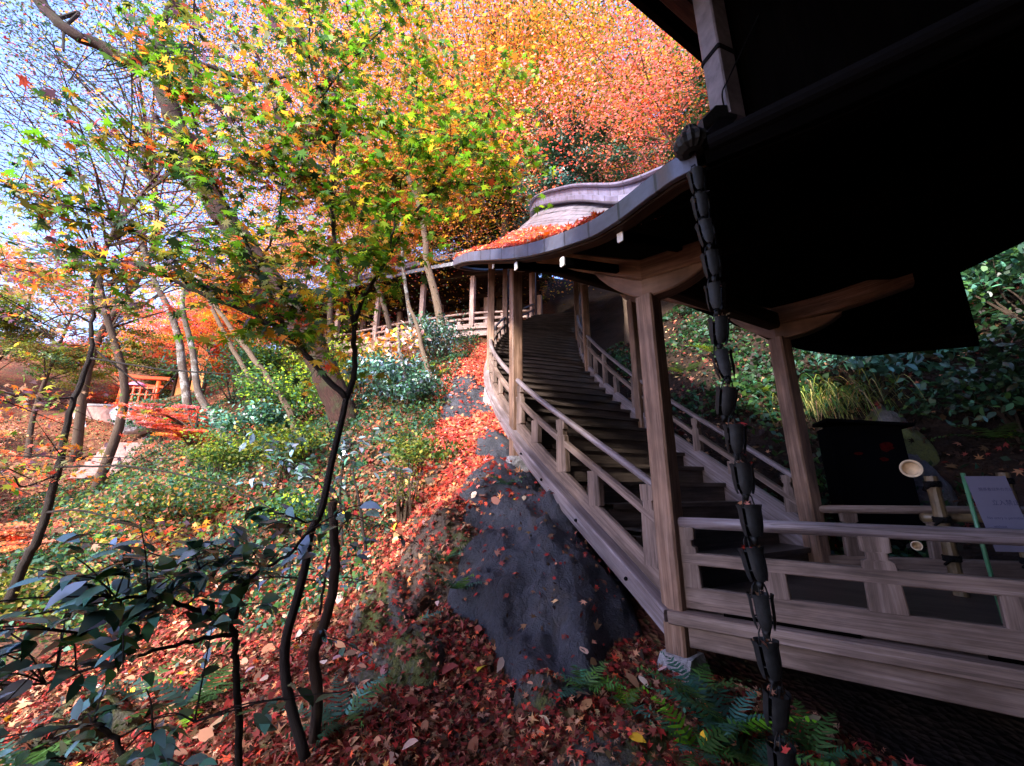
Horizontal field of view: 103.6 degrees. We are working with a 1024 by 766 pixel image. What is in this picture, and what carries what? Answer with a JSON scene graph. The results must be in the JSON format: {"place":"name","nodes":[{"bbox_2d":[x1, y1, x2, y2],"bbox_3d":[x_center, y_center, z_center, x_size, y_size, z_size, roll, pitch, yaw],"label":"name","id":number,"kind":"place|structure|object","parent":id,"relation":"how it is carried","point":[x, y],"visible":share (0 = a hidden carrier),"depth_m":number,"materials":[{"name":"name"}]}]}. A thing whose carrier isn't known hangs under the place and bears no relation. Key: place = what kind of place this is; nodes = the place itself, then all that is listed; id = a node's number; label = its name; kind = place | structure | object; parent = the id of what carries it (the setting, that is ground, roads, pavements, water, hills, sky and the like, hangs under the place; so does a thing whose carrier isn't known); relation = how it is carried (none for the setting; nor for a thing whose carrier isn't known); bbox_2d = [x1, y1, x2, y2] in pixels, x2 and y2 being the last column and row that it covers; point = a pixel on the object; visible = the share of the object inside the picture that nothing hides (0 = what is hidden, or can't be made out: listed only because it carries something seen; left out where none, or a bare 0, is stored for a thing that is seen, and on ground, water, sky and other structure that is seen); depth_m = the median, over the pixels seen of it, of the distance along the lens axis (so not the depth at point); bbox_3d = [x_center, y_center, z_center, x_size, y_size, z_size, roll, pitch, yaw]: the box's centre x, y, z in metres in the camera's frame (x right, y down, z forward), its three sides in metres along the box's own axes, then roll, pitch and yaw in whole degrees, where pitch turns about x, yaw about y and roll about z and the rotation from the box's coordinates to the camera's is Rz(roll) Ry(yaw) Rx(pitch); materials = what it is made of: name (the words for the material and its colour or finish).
{"place":"outdoors","nodes":[
{"label":"outdoors","id":0,"kind":"place"},
{"bbox_2d":[213,304,298,432],"bbox_3d":[-6.063,-0.583,9.280,2.664,3.553,0.194,2,-15,-7],"label":"slender tree","id":1,"kind":"object","parent":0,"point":[252,357],"visible":0.54,"depth_m":9.19,"materials":[{"name":"beige plant"}]},
{"bbox_2d":[0,0,685,348],"label":"sky","id":2,"kind":"structure","parent":0,"point":[15,18],"materials":[{"name":"white"}]},
{"bbox_2d":[0,253,1023,765],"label":"hillside ground","id":3,"kind":"structure","parent":0,"point":[924,731],"depth_m":4.63,"materials":[{"name":"soil"}]},
{"bbox_2d":[0,521,74,554],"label":"fallen leaves","id":4,"kind":"object","parent":3,"relation":"on","point":[8,532],"visible":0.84,"depth_m":6.50,"materials":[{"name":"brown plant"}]},
{"bbox_2d":[0,728,107,765],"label":"fern","id":5,"kind":"object","parent":3,"relation":"on","point":[6,760],"visible":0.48,"depth_m":2.22,"materials":[{"name":"green plant"}]},
{"bbox_2d":[0,237,122,375],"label":"autumn tree","id":6,"kind":"object","parent":3,"relation":"on","point":[50,304],"visible":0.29,"depth_m":20.50,"materials":[{"name":"brown plant"}]},
{"bbox_2d":[0,557,138,625],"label":"shrub","id":7,"kind":"object","parent":3,"relation":"on","point":[30,589],"visible":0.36,"depth_m":4.60,"materials":[{"name":"green plant"}]},
{"bbox_2d":[3,688,143,764],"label":"fern","id":8,"kind":"object","parent":3,"relation":"on","point":[119,715],"visible":0.41,"depth_m":2.47,"materials":[{"name":"plant"}]},
{"bbox_2d":[0,254,174,458],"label":"autumn tree","id":9,"kind":"object","parent":3,"relation":"on","point":[55,355],"visible":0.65,"depth_m":15.72,"materials":[{"name":"brown plant"}]},
{"bbox_2d":[29,330,176,403],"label":"autumn tree","id":10,"kind":"object","parent":3,"relation":"on","point":[114,390],"visible":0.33,"depth_m":22.94,"materials":[{"name":"brown plant"}]},
{"bbox_2d":[70,443,148,478],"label":"stone steps","id":11,"kind":"structure","parent":3,"relation":"on","point":[120,452],"depth_m":13.99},
{"bbox_2d":[27,174,193,415],"bbox_3d":[-11.219,-2.300,11.388,4.055,6.410,3.116,-6,-16,20],"label":"pale tree","id":12,"kind":"object","parent":3,"relation":"on","point":[184,379],"visible":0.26,"depth_m":11.46,"materials":[{"name":"orange plant"}]},
{"bbox_2d":[0,574,235,643],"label":"shrub","id":13,"kind":"object","parent":3,"relation":"on","point":[177,598],"visible":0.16,"depth_m":3.99,"materials":[{"name":"green plant"}]},
{"bbox_2d":[10,477,235,538],"bbox_3d":[-5.841,2.103,6.720,2.584,0.979,3.536,4,-15,-15],"label":"shrub","id":14,"kind":"object","parent":3,"relation":"on","point":[137,506],"visible":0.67,"depth_m":6.00,"materials":[{"name":"green plant"}]},
{"bbox_2d":[0,198,252,602],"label":"maple tree","id":15,"kind":"object","parent":3,"relation":"on","point":[20,572],"visible":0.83,"depth_m":4.44,"materials":[{"name":"orange plant"}]},
{"bbox_2d":[55,350,296,524],"bbox_3d":[-3.293,0.455,4.181,3.120,1.844,0.569,-3,-15,13],"label":"bare branch","id":16,"kind":"object","parent":15,"relation":"attached to","point":[117,367],"visible":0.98,"depth_m":4.15,"materials":[{"name":"brown plant"}]},
{"bbox_2d":[13,464,257,531],"bbox_3d":[-5.557,1.932,6.822,2.770,1.034,3.888,-7,-16,25],"label":"shrub","id":17,"kind":"object","parent":3,"relation":"on","point":[218,496],"visible":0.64,"depth_m":6.56,"materials":[{"name":"green plant"}]},
{"bbox_2d":[97,652,189,700],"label":"fern","id":18,"kind":"object","parent":3,"relation":"on","point":[125,692],"visible":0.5,"depth_m":2.78,"materials":[{"name":"green plant"}]},
{"bbox_2d":[107,388,205,443],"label":"shrub","id":19,"kind":"object","parent":3,"relation":"on","point":[149,401],"visible":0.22,"depth_m":14.29,"materials":[{"name":"brown plant"}]},
{"bbox_2d":[0,629,348,765],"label":"camellia shrub","id":20,"kind":"object","parent":3,"relation":"on","point":[160,752],"visible":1,"depth_m":1.28,"materials":[{"name":"green plant"}]},
{"bbox_2d":[105,402,260,468],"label":"autumn tree","id":21,"kind":"object","parent":3,"relation":"on","point":[175,434],"visible":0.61,"depth_m":9.78,"materials":[{"name":"brown plant"}]},
{"bbox_2d":[113,655,256,728],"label":"fern","id":22,"kind":"object","parent":3,"relation":"on","point":[206,695],"visible":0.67,"depth_m":2.50,"materials":[{"name":"green plant"}]},
{"bbox_2d":[107,297,271,394],"bbox_3d":[-15.171,-1.541,20.522,6.661,4.920,6.979,-3,-15,12],"label":"autumn tree","id":23,"kind":"object","parent":3,"relation":"on","point":[200,328],"visible":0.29,"depth_m":19.52,"materials":[{"name":"brown plant"}]},
{"bbox_2d":[0,494,384,765],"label":"camellia shrub","id":24,"kind":"object","parent":3,"relation":"on","point":[76,592],"visible":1,"depth_m":1.42,"materials":[{"name":"green plant"}]},
{"bbox_2d":[0,0,400,433],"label":"leaning tree","id":25,"kind":"object","parent":3,"relation":"on","point":[331,399],"visible":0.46,"depth_m":8.56,"materials":[{"name":"red plant"}]},
{"bbox_2d":[170,312,268,396],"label":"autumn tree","id":26,"kind":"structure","parent":3,"relation":"on","point":[177,390],"depth_m":23.10,"materials":[{"name":"orange plant"}]},
{"bbox_2d":[170,425,274,483],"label":"shrub","id":27,"kind":"object","parent":3,"relation":"on","point":[212,454],"visible":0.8,"depth_m":8.05,"materials":[{"name":"green plant"}]},
{"bbox_2d":[151,334,303,404],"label":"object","id":28,"kind":"object","parent":3,"relation":"on","point":[232,358],"visible":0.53,"depth_m":14.04,"materials":[{"name":"brown plant"}]},
{"bbox_2d":[1,361,460,666],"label":"ground ferns","id":29,"kind":"object","parent":3,"relation":"on","point":[310,586],"visible":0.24,"depth_m":4.59,"materials":[{"name":"green plant"}]},
{"bbox_2d":[0,334,479,615],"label":"undergrowth","id":30,"kind":"object","parent":3,"relation":"on","point":[47,557],"visible":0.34,"depth_m":7.67,"materials":[{"name":"green plant"}]},
{"bbox_2d":[128,219,296,440],"bbox_3d":[-8.049,-1.212,10.710,3.810,5.678,2.879,0,-15,0],"label":"pale tree","id":31,"kind":"object","parent":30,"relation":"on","point":[199,395],"visible":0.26,"depth_m":10.71,"materials":[{"name":"brown plant"}]},
{"bbox_2d":[0,337,483,631],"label":"fallen leaves","id":32,"kind":"object","parent":3,"relation":"on","point":[281,486],"visible":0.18,"depth_m":7.14,"materials":[{"name":"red plant"}]},
{"bbox_2d":[188,395,312,453],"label":"shrub","id":33,"kind":"object","parent":3,"relation":"on","point":[258,417],"visible":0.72,"depth_m":8.83,"materials":[{"name":"green plant"}]},
{"bbox_2d":[178,256,326,389],"bbox_3d":[-11.449,-2.380,17.885,5.913,6.342,6.427,0,-15,0],"label":"autumn tree","id":34,"kind":"object","parent":3,"relation":"on","point":[229,316],"visible":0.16,"depth_m":16.50,"materials":[{"name":"brown plant"}]},
{"bbox_2d":[224,326,303,384],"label":"shrub","id":35,"kind":"object","parent":3,"relation":"on","point":[283,356],"visible":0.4,"depth_m":15.21,"materials":[{"name":"green plant"}]},
{"bbox_2d":[223,359,325,435],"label":"shrub","id":36,"kind":"object","parent":3,"relation":"on","point":[290,393],"visible":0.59,"depth_m":9.24,"materials":[{"name":"green plant"}]},
{"bbox_2d":[220,416,336,484],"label":"shrub","id":37,"kind":"object","parent":3,"relation":"on","point":[299,452],"visible":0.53,"depth_m":6.70,"materials":[{"name":"green plant"}]},
{"bbox_2d":[214,486,351,545],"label":"shrub","id":38,"kind":"object","parent":3,"relation":"on","point":[308,504],"visible":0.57,"depth_m":5.09,"materials":[{"name":"green plant"}]},
{"bbox_2d":[0,0,575,762],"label":"maple tree","id":39,"kind":"object","parent":3,"relation":"on","point":[272,156],"visible":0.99,"depth_m":2.63,"materials":[{"name":"green plant"}]},
{"bbox_2d":[63,0,514,355],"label":"sparse maple","id":40,"kind":"object","parent":3,"relation":"on","point":[330,314],"visible":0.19,"depth_m":14.00,"materials":[{"name":"brown plant"}]},
{"bbox_2d":[189,486,416,662],"bbox_3d":[-1.072,1.030,2.314,1.008,0.855,0.659,0,-15,0],"label":"camellia shrub","id":41,"kind":"object","parent":3,"relation":"on","point":[354,545],"visible":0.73,"depth_m":2.29,"materials":[{"name":"green plant"}]},
{"bbox_2d":[0,0,611,490],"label":"sparse maple","id":42,"kind":"object","parent":3,"relation":"on","point":[124,380],"visible":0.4,"depth_m":11.41,"materials":[{"name":"brown plant"}]},
{"bbox_2d":[219,426,412,550],"bbox_3d":[-2.065,1.121,4.399,2.163,1.235,1.163,0,-15,0],"label":"camellia shrub","id":43,"kind":"object","parent":3,"relation":"on","point":[301,470],"visible":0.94,"depth_m":4.29,"materials":[{"name":"green plant"}]},
{"bbox_2d":[0,0,634,462],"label":"sparse maple","id":44,"kind":"object","parent":3,"relation":"on","point":[80,420],"visible":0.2,"depth_m":14.81,"materials":[{"name":"brown plant"}]},
{"bbox_2d":[308,502,340,743],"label":"sawn stem","id":45,"kind":"object","parent":3,"relation":"on","point":[315,675],"visible":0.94,"depth_m":2.09,"materials":[{"name":"brown plant"}]},
{"bbox_2d":[0,0,668,341],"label":"maple tree","id":46,"kind":"object","parent":3,"relation":"on","point":[358,212],"visible":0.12,"depth_m":16.41,"materials":[{"name":"brown plant"}]},
{"bbox_2d":[277,670,404,750],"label":"fern","id":47,"kind":"object","parent":3,"relation":"on","point":[348,712],"visible":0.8,"depth_m":2.16,"materials":[{"name":"green plant"}]},
{"bbox_2d":[14,0,704,321],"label":"maple tree","id":48,"kind":"object","parent":3,"relation":"on","point":[499,301],"visible":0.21,"depth_m":16.47,"materials":[{"name":"brown plant"}]},
{"bbox_2d":[110,0,645,316],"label":"maple tree","id":49,"kind":"object","parent":3,"relation":"on","point":[385,34],"visible":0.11,"depth_m":17.80,"materials":[{"name":"orange plant"}]},
{"bbox_2d":[346,565,409,638],"bbox_3d":[-1.097,1.910,3.387,0.514,0.624,1.066,4,-15,-14],"label":"boulder","id":50,"kind":"object","parent":3,"relation":"on","point":[394,608],"visible":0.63,"depth_m":3.11,"materials":[{"name":"stone"}]},
{"bbox_2d":[340,342,429,403],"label":"shrub","id":51,"kind":"object","parent":3,"relation":"on","point":[385,366],"visible":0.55,"depth_m":8.64,"materials":[{"name":"green plant"}]},
{"bbox_2d":[347,621,444,689],"bbox_3d":[-0.743,1.891,2.678,0.653,0.514,0.498,0,-15,0],"label":"boulder","id":52,"kind":"object","parent":3,"relation":"on","point":[410,666],"visible":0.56,"depth_m":2.55,"materials":[{"name":"stone"}]},
{"bbox_2d":[356,313,435,370],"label":"shrub","id":53,"kind":"object","parent":3,"relation":"on","point":[393,348],"visible":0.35,"depth_m":10.91,"materials":[{"name":"yellow plant"}]},
{"bbox_2d":[256,251,542,360],"bbox_3d":[-6.488,-3.250,20.285,16.417,4.906,4.836,-6,-16,20],"label":"covered corridor","id":54,"kind":"object","parent":3,"relation":"on","point":[474,280],"visible":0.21,"depth_m":19.21,"materials":[{"name":"brown wood"}]},
{"bbox_2d":[367,439,435,523],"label":"shrub","id":55,"kind":"object","parent":3,"relation":"on","point":[402,515],"visible":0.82,"depth_m":4.69,"materials":[{"name":"green plant"}]},
{"bbox_2d":[352,356,465,413],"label":"shrub","id":56,"kind":"object","parent":3,"relation":"on","point":[421,383],"visible":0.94,"depth_m":7.90,"materials":[{"name":"green plant"}]},
{"bbox_2d":[372,423,469,474],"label":"shrub","id":57,"kind":"object","parent":3,"relation":"on","point":[421,443],"visible":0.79,"depth_m":5.45,"materials":[{"name":"green plant"}]},
{"bbox_2d":[406,174,450,351],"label":"young tree","id":58,"kind":"object","parent":3,"relation":"on","point":[434,291],"visible":0.58,"depth_m":13.37,"materials":[{"name":"beige plant"}]},
{"bbox_2d":[399,430,466,498],"bbox_3d":[-1.192,1.282,5.824,0.991,1.348,1.339,5,-16,-18],"label":"boulder","id":59,"kind":"object","parent":3,"relation":"on","point":[428,479],"visible":0.3,"depth_m":5.44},
{"bbox_2d":[399,497,478,618],"bbox_3d":[-0.701,1.728,3.988,0.952,1.171,1.818,4,-16,-16],"label":"boulder","id":60,"kind":"object","parent":3,"relation":"on","point":[442,519],"visible":0.45,"depth_m":3.61,"materials":[{"name":"stone"}]},
{"bbox_2d":[397,305,483,366],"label":"shrub","id":61,"kind":"object","parent":3,"relation":"on","point":[441,329],"visible":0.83,"depth_m":11.48,"materials":[{"name":"green plant"}]},
{"bbox_2d":[209,0,708,299],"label":"maple tree","id":62,"kind":"object","parent":3,"relation":"on","point":[610,17],"visible":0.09,"depth_m":15.13,"materials":[{"name":"orange plant"}]},
{"bbox_2d":[0,460,923,765],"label":"fallen leaves","id":63,"kind":"object","parent":3,"relation":"on","point":[100,752],"visible":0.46,"depth_m":2.43,"materials":[{"name":"red plant"}]},
{"bbox_2d":[379,342,549,567],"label":"fallen leaves","id":64,"kind":"object","parent":3,"relation":"on","point":[466,429],"visible":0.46,"depth_m":5.80,"materials":[{"name":"red plant"}]},
{"bbox_2d":[418,187,511,322],"bbox_3d":[-1.820,-6.029,21.453,6.496,7.102,6.920,0,-15,0],"label":"cedar tree","id":65,"kind":"object","parent":3,"relation":"on","point":[477,305],"visible":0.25,"depth_m":20.43,"materials":[{"name":"brown plant"}]},
{"bbox_2d":[440,374,492,419],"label":"boulder","id":66,"kind":"object","parent":3,"relation":"on","point":[466,405],"visible":0.61,"depth_m":8.01,"materials":[{"name":"stone"}]},
{"bbox_2d":[475,428,508,458],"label":"boulder","id":67,"kind":"object","parent":3,"relation":"on","point":[488,444],"visible":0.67,"depth_m":5.97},
{"bbox_2d":[473,187,558,314],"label":"cedar tree","id":68,"kind":"object","parent":3,"relation":"on","point":[497,230],"visible":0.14,"depth_m":20.45,"materials":[{"name":"brown plant"}]},
{"bbox_2d":[424,0,646,292],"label":"maple tree","id":69,"kind":"object","parent":3,"relation":"on","point":[544,290],"visible":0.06,"depth_m":21.91,"materials":[{"name":"orange plant"}]},
{"bbox_2d":[512,673,567,718],"bbox_3d":[0.172,1.908,2.349,0.326,0.390,0.273,-8,-17,27],"label":"boulder","id":70,"kind":"object","parent":3,"relation":"on","point":[537,701],"visible":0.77,"depth_m":2.33,"materials":[{"name":"stone"}]},
{"bbox_2d":[446,456,642,701],"bbox_3d":[0.147,1.585,3.985,2.704,1.860,2.463,-14,-20,41],"label":"boulder","id":71,"kind":"object","parent":3,"relation":"on","point":[489,606],"visible":0.45,"depth_m":3.14,"materials":[{"name":"stone"}]},
{"bbox_2d":[383,0,709,228],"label":"maple tree","id":72,"kind":"object","parent":3,"relation":"on","point":[666,129],"visible":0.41,"depth_m":10.90,"materials":[{"name":"orange plant"}]},
{"bbox_2d":[509,94,668,344],"bbox_3d":[2.564,-4.852,13.379,5.439,7.663,6.303,0,-15,0],"label":"evergreen tree","id":73,"kind":"object","parent":3,"relation":"on","point":[553,154],"visible":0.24,"depth_m":11.97,"materials":[{"name":"green plant"}]},
{"bbox_2d":[552,658,627,704],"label":"fern","id":74,"kind":"object","parent":3,"relation":"on","point":[590,684],"visible":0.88,"depth_m":2.38,"materials":[{"name":"green plant"}]},
{"bbox_2d":[549,720,672,765],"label":"boulder","id":75,"kind":"object","parent":3,"relation":"on","point":[603,759],"visible":0.53,"depth_m":1.95,"materials":[{"name":"stone"}]},
{"bbox_2d":[591,671,653,723],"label":"fern","id":76,"kind":"object","parent":3,"relation":"on","point":[632,694],"visible":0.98,"depth_m":2.29,"materials":[{"name":"green plant"}]},
{"bbox_2d":[586,63,709,180],"bbox_3d":[6.385,-7.005,14.656,7.286,8.350,6.942,12,-19,-38],"label":"tree","id":77,"kind":"object","parent":3,"relation":"on","point":[644,141],"visible":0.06,"depth_m":13.42,"materials":[{"name":"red plant"}]},
{"bbox_2d":[648,46,709,159],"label":"hill tree","id":78,"kind":"object","parent":3,"relation":"on","point":[698,84],"visible":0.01,"depth_m":10.19,"materials":[{"name":"brown plant"}]},
{"bbox_2d":[637,651,749,713],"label":"fern","id":79,"kind":"object","parent":3,"relation":"on","point":[691,686],"visible":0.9,"depth_m":2.42,"materials":[{"name":"green plant"}]},
{"bbox_2d":[642,685,762,765],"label":"fern","id":80,"kind":"object","parent":3,"relation":"on","point":[710,743],"visible":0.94,"depth_m":1.99,"materials":[{"name":"green plant"}]},
{"bbox_2d":[641,666,816,741],"bbox_3d":[1.135,1.759,2.195,0.762,0.216,0.708,4,-15,-14],"label":"fern","id":81,"kind":"object","parent":3,"relation":"on","point":[686,701],"visible":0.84,"depth_m":2.21,"materials":[{"name":"green plant"}]},
{"bbox_2d":[453,6,1023,717],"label":"roofed stairway","id":82,"kind":"object","parent":3,"relation":"on","point":[877,214],"visible":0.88,"depth_m":3.25,"materials":[{"name":"brown wood"}]},
{"bbox_2d":[453,210,660,259],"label":"fallen leaves","id":83,"kind":"object","parent":82,"relation":"on","point":[531,233],"visible":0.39,"depth_m":5.05,"materials":[{"name":"orange plant"}]},
{"bbox_2d":[686,164,796,765],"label":"rain chain","id":84,"kind":"object","parent":82,"relation":"hanging from","point":[776,710],"visible":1,"depth_m":1.71,"materials":[{"name":"black metal"}]},
{"bbox_2d":[899,460,1023,596],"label":"bamboo barrier","id":85,"kind":"object","parent":82,"relation":"on","point":[951,557],"visible":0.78,"depth_m":2.94,"materials":[{"name":"beige wood"}]},
{"bbox_2d":[960,473,1023,622],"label":"notice sign","id":86,"kind":"object","parent":82,"relation":"on","point":[996,503],"visible":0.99,"depth_m":2.35,"materials":[{"name":"paper"}]},
{"bbox_2d":[677,707,835,765],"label":"fern","id":87,"kind":"object","parent":3,"relation":"on","point":[737,750],"visible":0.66,"depth_m":2.00,"materials":[{"name":"green plant"}]},
{"bbox_2d":[628,0,978,115],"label":"temple hall","id":88,"kind":"structure","parent":3,"relation":"on","point":[791,47],"depth_m":2.15,"materials":[{"name":"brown wood"}]},
{"bbox_2d":[693,0,745,121],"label":"downpipe","id":89,"kind":"object","parent":88,"relation":"attached to","point":[718,53],"visible":0.84,"depth_m":2.39,"materials":[{"name":"black metal"}]},
{"bbox_2d":[673,0,1023,160],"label":"rain gutter","id":90,"kind":"object","parent":88,"relation":"attached to","point":[716,127],"visible":0.91,"depth_m":1.80,"materials":[{"name":"black metal"}]},
{"bbox_2d":[596,264,1023,557],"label":"fallen leaves","id":91,"kind":"object","parent":3,"relation":"on","point":[960,547],"visible":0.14,"depth_m":5.91,"materials":[{"name":"plant"}]},
{"bbox_2d":[749,688,870,765],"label":"fern","id":92,"kind":"object","parent":3,"relation":"on","point":[808,738],"visible":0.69,"depth_m":2.13,"materials":[{"name":"green plant"}]},
{"bbox_2d":[604,254,1023,557],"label":"bank plants","id":93,"kind":"object","parent":3,"relation":"on","point":[752,373],"visible":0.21,"depth_m":7.04,"materials":[{"name":"green plant"}]},
{"bbox_2d":[753,366,934,427],"bbox_3d":[4.971,0.254,5.964,2.421,1.246,2.056,7,-17,-26],"label":"grass tuft","id":94,"kind":"object","parent":3,"relation":"on","point":[826,392],"visible":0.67,"depth_m":5.82,"materials":[{"name":"green plant"}]},
{"bbox_2d":[812,418,926,553],"bbox_3d":[4.158,1.365,4.590,0.804,1.917,0.500,-5,-16,19],"label":"black cabinet","id":95,"kind":"object","parent":3,"relation":"on","point":[862,460],"visible":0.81,"depth_m":4.54,"materials":[{"name":"paint"}]},
{"bbox_2d":[762,289,985,404],"bbox_3d":[5.129,-0.484,5.917,2.644,1.711,2.034,-11,-18,35],"label":"shrub","id":96,"kind":"object","parent":3,"relation":"on","point":[884,367],"visible":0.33,"depth_m":5.58,"materials":[{"name":"green plant"}]},
{"bbox_2d":[865,403,939,466],"bbox_3d":[4.910,0.965,5.290,0.820,1.516,0.880,0,-15,0],"label":"boulder","id":97,"kind":"object","parent":3,"relation":"on","point":[926,451],"visible":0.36,"depth_m":5.06,"materials":[{"name":"stone"}]},
{"bbox_2d":[908,454,957,505],"bbox_3d":[4.719,1.386,4.746,0.708,1.133,0.690,-4,-15,15],"label":"boulder","id":98,"kind":"object","parent":3,"relation":"on","point":[947,488],"visible":0.25,"depth_m":4.59,"materials":[{"name":"stone"}]},
{"bbox_2d":[884,344,1023,443],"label":"shrub","id":99,"kind":"object","parent":3,"relation":"on","point":[1006,388],"visible":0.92,"depth_m":4.68,"materials":[{"name":"green plant"}]},
{"bbox_2d":[959,299,1023,361],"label":"shrub","id":100,"kind":"object","parent":3,"relation":"on","point":[1014,329],"visible":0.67,"depth_m":4.92,"materials":[{"name":"green plant"}]},
{"bbox_2d":[961,242,1023,320],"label":"shrub","id":101,"kind":"object","parent":3,"relation":"on","point":[1015,256],"visible":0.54,"depth_m":5.52,"materials":[{"name":"green plant"}]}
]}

